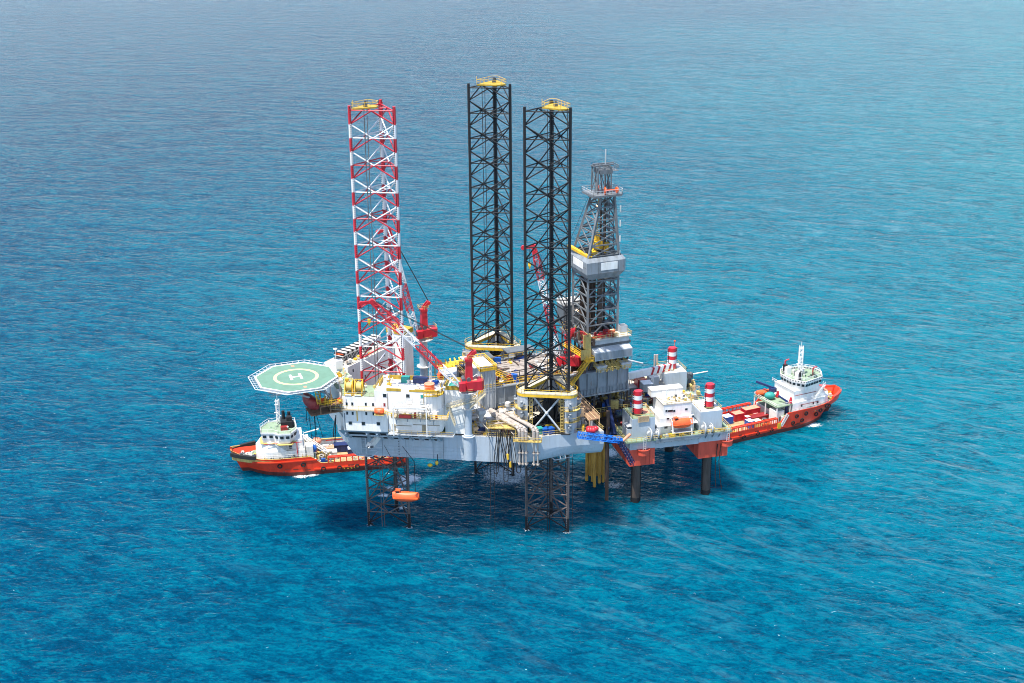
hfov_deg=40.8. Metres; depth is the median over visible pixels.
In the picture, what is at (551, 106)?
jackup leg
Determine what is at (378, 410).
lifeboat
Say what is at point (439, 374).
lifeboat
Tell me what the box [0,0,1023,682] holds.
sea
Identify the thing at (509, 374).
drill cantilever
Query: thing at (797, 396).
supply ship
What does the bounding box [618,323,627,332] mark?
cargo basket
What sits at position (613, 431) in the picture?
dark blue boom
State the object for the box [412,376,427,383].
storage box
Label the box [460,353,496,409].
mud house
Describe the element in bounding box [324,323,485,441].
accommodation block
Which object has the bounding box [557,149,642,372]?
derrick
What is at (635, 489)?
cylinder leg
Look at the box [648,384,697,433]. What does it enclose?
deck house
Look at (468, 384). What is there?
deck crane
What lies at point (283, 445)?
supply ship
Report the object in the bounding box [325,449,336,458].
shipping container
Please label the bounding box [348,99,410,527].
jackup leg
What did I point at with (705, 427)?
mooring winch
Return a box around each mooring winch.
[646,428,659,440]
[700,422,713,434]
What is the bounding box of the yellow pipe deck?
[433,357,462,374]
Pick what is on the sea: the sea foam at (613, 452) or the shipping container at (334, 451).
the sea foam at (613, 452)
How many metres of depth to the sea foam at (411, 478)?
384.83 m
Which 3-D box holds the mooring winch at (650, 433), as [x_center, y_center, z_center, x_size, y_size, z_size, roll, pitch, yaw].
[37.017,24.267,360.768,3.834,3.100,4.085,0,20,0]
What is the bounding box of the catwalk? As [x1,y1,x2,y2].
[565,392,599,425]
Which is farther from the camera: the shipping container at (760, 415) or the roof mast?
the shipping container at (760, 415)
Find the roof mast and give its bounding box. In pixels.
[429,351,436,381]
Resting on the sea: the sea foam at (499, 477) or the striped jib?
the sea foam at (499, 477)
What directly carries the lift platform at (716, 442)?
on the cylinder leg at (635, 489)
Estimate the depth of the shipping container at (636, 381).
386.67 m
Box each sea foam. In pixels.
[401,475,420,484]
[485,467,524,483]
[609,449,618,455]
[609,482,625,487]
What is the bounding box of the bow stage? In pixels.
[305,388,342,442]
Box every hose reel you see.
[344,378,353,395]
[354,379,364,396]
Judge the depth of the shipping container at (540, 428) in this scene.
341.74 m
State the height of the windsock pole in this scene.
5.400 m
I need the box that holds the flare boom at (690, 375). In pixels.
[687,371,707,386]
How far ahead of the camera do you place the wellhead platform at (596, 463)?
370.97 m
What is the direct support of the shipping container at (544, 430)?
on the rig hull
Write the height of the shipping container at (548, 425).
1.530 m
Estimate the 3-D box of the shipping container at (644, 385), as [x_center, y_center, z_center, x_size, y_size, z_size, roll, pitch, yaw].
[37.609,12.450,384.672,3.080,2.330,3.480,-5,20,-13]
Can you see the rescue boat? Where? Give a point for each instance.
(310, 403)
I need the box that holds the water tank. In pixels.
[424,382,434,389]
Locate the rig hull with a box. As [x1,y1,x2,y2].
[339,362,603,509]
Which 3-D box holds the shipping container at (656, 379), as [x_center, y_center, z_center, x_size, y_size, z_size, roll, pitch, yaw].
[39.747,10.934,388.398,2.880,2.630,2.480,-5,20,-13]
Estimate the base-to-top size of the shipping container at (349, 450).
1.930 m
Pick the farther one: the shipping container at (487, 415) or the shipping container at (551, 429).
the shipping container at (487, 415)
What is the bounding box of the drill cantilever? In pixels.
[455,342,629,410]
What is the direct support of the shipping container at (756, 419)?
on the supply ship at (797, 396)
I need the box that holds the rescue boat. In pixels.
[302,393,318,409]
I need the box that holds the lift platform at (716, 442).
[612,354,732,488]
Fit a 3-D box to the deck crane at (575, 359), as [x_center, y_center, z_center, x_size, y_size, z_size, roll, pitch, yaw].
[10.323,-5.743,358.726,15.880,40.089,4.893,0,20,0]
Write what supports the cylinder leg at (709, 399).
in the sea
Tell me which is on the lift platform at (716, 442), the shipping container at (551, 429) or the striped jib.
the striped jib
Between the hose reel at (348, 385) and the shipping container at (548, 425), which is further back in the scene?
the shipping container at (548, 425)
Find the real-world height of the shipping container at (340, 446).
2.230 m
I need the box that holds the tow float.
[428,454,437,466]
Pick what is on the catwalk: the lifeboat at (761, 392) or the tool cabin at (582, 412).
the tool cabin at (582, 412)
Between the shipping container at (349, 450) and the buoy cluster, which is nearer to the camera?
the buoy cluster
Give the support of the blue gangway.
attached to the rig hull
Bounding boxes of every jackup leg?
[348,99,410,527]
[467,76,514,475]
[523,98,571,532]
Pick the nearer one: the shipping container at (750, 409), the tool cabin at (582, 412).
the tool cabin at (582, 412)
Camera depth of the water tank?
334.16 m
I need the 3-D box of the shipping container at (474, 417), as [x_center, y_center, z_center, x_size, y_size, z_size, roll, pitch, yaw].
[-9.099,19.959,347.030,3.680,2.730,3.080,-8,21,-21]
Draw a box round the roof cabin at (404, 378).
[401,375,409,382]
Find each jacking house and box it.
[462,327,523,363]
[514,370,581,433]
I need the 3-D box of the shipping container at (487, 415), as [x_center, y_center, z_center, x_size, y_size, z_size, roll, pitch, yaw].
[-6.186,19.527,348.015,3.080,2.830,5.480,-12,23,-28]
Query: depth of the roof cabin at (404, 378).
338.99 m
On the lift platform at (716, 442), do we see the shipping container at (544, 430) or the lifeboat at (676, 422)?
the lifeboat at (676, 422)
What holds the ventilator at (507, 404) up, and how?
on the rig hull
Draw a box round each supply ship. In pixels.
[230,399,405,475]
[721,345,841,443]
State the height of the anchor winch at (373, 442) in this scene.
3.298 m
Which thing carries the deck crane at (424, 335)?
on the rig hull
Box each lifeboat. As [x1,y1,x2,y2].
[374,408,383,413]
[384,445,419,501]
[437,371,444,379]
[670,416,692,434]
[755,389,768,394]
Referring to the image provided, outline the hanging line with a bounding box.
[572,457,572,513]
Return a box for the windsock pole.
[333,348,342,368]
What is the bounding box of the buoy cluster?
[586,426,598,432]
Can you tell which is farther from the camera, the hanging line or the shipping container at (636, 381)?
the shipping container at (636, 381)
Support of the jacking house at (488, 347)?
on the rig hull
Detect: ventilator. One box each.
[476,408,485,426]
[505,401,509,411]
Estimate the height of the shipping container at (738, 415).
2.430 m
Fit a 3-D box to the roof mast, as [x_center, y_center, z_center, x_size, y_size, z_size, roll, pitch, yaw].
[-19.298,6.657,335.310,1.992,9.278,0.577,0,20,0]
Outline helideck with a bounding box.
[248,360,344,416]
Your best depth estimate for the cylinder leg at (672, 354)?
390.81 m
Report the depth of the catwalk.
347.99 m
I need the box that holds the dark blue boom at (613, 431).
[602,394,616,443]
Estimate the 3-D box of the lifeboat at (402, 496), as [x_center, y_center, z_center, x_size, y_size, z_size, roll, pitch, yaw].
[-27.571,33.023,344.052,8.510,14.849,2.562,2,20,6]
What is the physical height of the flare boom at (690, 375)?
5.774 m
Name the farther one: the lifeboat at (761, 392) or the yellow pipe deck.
the lifeboat at (761, 392)
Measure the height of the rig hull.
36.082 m
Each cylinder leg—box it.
[630,389,642,502]
[664,346,676,451]
[700,382,714,494]
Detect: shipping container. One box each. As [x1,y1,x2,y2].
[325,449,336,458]
[333,441,347,451]
[347,446,353,453]
[472,414,484,421]
[484,409,493,424]
[531,426,543,433]
[542,426,548,434]
[545,422,562,427]
[547,426,554,434]
[634,377,646,387]
[639,380,653,392]
[647,374,658,385]
[722,413,733,424]
[730,410,744,421]
[741,404,760,414]
[744,418,754,428]
[750,412,768,419]
[753,418,761,426]
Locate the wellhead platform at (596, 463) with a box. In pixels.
[582,390,629,500]
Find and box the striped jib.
[628,363,672,379]
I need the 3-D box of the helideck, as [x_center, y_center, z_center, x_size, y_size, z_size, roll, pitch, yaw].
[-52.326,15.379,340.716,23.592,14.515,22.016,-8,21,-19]
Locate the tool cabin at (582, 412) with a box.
[580,406,583,416]
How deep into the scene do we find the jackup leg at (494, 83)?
363.87 m
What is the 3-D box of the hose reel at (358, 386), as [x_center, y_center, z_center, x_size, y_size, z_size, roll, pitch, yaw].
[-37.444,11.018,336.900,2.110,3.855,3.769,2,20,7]
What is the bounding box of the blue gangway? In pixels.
[577,431,634,465]
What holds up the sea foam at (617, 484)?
on the sea
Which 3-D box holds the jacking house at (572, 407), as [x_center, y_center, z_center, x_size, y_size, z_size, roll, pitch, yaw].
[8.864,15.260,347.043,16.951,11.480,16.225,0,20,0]
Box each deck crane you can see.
[359,298,483,436]
[376,228,437,375]
[521,244,581,369]
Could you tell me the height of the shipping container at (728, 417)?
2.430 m
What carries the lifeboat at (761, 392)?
on the supply ship at (797, 396)
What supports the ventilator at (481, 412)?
on the rig hull
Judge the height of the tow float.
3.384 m
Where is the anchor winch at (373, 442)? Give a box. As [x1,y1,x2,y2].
[366,437,381,448]
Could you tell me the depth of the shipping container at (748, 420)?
411.26 m

